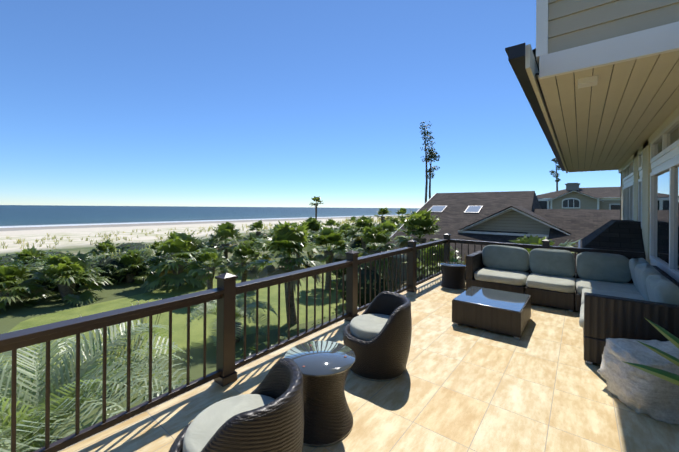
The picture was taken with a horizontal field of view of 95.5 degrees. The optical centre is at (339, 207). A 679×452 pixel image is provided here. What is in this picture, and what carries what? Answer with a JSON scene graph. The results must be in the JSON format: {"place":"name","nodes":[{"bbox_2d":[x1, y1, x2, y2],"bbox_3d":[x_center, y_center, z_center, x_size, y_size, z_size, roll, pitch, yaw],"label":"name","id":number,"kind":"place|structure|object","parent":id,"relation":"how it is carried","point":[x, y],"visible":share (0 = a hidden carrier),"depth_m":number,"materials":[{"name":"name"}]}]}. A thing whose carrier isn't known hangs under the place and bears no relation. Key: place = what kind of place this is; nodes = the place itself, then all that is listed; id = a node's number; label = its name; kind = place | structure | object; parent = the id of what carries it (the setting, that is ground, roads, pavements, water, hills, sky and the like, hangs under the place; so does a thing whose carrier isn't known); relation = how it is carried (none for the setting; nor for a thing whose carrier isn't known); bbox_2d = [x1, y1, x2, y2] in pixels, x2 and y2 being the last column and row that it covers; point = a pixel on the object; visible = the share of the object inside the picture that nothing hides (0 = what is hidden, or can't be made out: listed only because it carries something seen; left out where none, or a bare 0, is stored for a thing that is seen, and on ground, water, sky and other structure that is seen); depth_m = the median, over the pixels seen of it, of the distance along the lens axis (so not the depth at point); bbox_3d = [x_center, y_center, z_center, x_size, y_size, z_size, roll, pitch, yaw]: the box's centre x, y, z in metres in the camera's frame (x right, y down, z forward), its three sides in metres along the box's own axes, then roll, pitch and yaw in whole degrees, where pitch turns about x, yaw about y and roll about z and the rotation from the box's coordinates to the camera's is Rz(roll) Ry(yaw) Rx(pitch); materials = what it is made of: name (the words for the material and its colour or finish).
{"place":"outdoors","nodes":[
{"label":"outdoors","id":0,"kind":"place"},
{"bbox_2d":[0,215,405,451],"bbox_3d":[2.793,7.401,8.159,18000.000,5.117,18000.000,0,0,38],"label":"terrain","id":1,"kind":"structure","parent":0,"point":[14,314],"depth_m":19.23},
{"bbox_2d":[0,293,277,451],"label":"palm fronds","id":2,"kind":"object","parent":1,"relation":"on","point":[64,395],"visible":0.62,"depth_m":4.97,"materials":[{"name":"green plant"}]},
{"bbox_2d":[0,269,345,369],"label":"lawn","id":3,"kind":"structure","parent":1,"relation":"on","point":[179,332],"depth_m":14.37,"materials":[{"name":"green plant"}]},
{"bbox_2d":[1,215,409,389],"bbox_3d":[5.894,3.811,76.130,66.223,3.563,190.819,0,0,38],"label":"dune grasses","id":4,"kind":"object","parent":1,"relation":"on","point":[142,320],"visible":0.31,"depth_m":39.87,"materials":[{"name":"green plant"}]},
{"bbox_2d":[0,223,428,402],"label":"shrub hedge","id":5,"kind":"object","parent":1,"relation":"on","point":[117,276],"visible":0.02,"depth_m":19.57,"materials":[{"name":"green plant"}]},
{"bbox_2d":[0,196,580,324],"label":"palm trees","id":6,"kind":"object","parent":1,"relation":"on","point":[285,238],"visible":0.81,"depth_m":16.65,"materials":[{"name":"green plant"}]},
{"bbox_2d":[419,121,560,203],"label":"tall trees","id":7,"kind":"object","parent":1,"relation":"on","point":[431,155],"visible":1,"depth_m":63.14,"materials":[{"name":"green plant"}]},
{"bbox_2d":[377,191,619,291],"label":"neighbor house","id":8,"kind":"structure","parent":1,"relation":"on","point":[504,217],"depth_m":16.96,"materials":[{"name":"grey"}]},
{"bbox_2d":[505,0,678,281],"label":"house","id":9,"kind":"structure","parent":1,"relation":"on","point":[598,80],"depth_m":3.71,"materials":[{"name":"paint"}]},
{"bbox_2d":[578,220,645,259],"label":"bay roof","id":10,"kind":"structure","parent":9,"relation":"attached to","point":[623,235],"depth_m":6.60,"materials":[{"name":"black"}]},
{"bbox_2d":[0,205,419,227],"bbox_3d":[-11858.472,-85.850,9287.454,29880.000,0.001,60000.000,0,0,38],"label":"sea water","id":11,"kind":"structure","parent":0,"point":[11,216],"depth_m":268.98,"materials":[{"name":"blue liquid"}]},
{"bbox_2d":[0,0,620,207],"label":"sky","id":12,"kind":"structure","parent":0,"point":[193,103],"materials":[{"name":"blue"}]},
{"bbox_2d":[58,274,678,451],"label":"deck floor","id":13,"kind":"structure","parent":0,"point":[540,385],"depth_m":2.79,"materials":[{"name":"beige tile"}]},
{"bbox_2d":[169,358,303,451],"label":"barrel chair","id":14,"kind":"object","parent":13,"relation":"on","point":[266,414],"visible":1,"depth_m":1.66,"materials":[{"name":"wicker"}]},
{"bbox_2d":[284,341,355,446],"bbox_3d":[-0.161,1.469,2.507,0.578,0.533,0.578,0,0,38],"label":"round side table","id":15,"kind":"object","parent":13,"relation":"on","point":[324,366],"visible":0.88,"depth_m":2.32,"materials":[{"name":"wicker"}]},
{"bbox_2d":[0,233,644,451],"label":"railing","id":16,"kind":"object","parent":13,"relation":"on","point":[226,291],"visible":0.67,"depth_m":3.00,"materials":[{"name":"brown metal"}]},
{"bbox_2d":[343,291,411,380],"bbox_3d":[0.410,1.370,3.396,0.751,0.740,0.751,0,0,38],"label":"barrel chair","id":17,"kind":"object","parent":13,"relation":"on","point":[377,333],"visible":0.94,"depth_m":3.12,"materials":[{"name":"wicker"}]},
{"bbox_2d":[440,262,465,289],"bbox_3d":[2.528,1.505,6.854,0.568,0.503,0.568,0,0,38],"label":"side table","id":18,"kind":"object","parent":13,"relation":"on","point":[453,275],"visible":0.94,"depth_m":6.65,"materials":[{"name":"wicker"}]},
{"bbox_2d":[447,255,465,279],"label":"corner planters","id":19,"kind":"object","parent":13,"relation":"on","point":[454,260],"visible":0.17,"depth_m":7.58,"materials":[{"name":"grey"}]},
{"bbox_2d":[452,286,530,339],"bbox_3d":[2.360,1.567,4.756,0.900,0.376,1.050,0,0,38],"label":"coffee table","id":20,"kind":"object","parent":13,"relation":"on","point":[502,312],"visible":1,"depth_m":4.43,"materials":[{"name":"wicker"}]},
{"bbox_2d":[466,245,678,364],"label":"sectional sofa","id":21,"kind":"object","parent":13,"relation":"on","point":[615,296],"visible":0.92,"depth_m":5.22,"materials":[{"name":"fabric"}]},
{"bbox_2d":[596,338,678,424],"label":"planter","id":22,"kind":"object","parent":13,"relation":"on","point":[637,390],"depth_m":2.64,"materials":[{"name":"stone"}]},
{"bbox_2d":[622,318,678,385],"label":"agave plant","id":23,"kind":"object","parent":22,"relation":"on","point":[673,378],"visible":1,"depth_m":2.29,"materials":[{"name":"green plant"}]},
{"bbox_2d":[536,183,620,209],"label":"neighbor house","id":24,"kind":"structure","parent":0,"point":[572,196],"depth_m":33.32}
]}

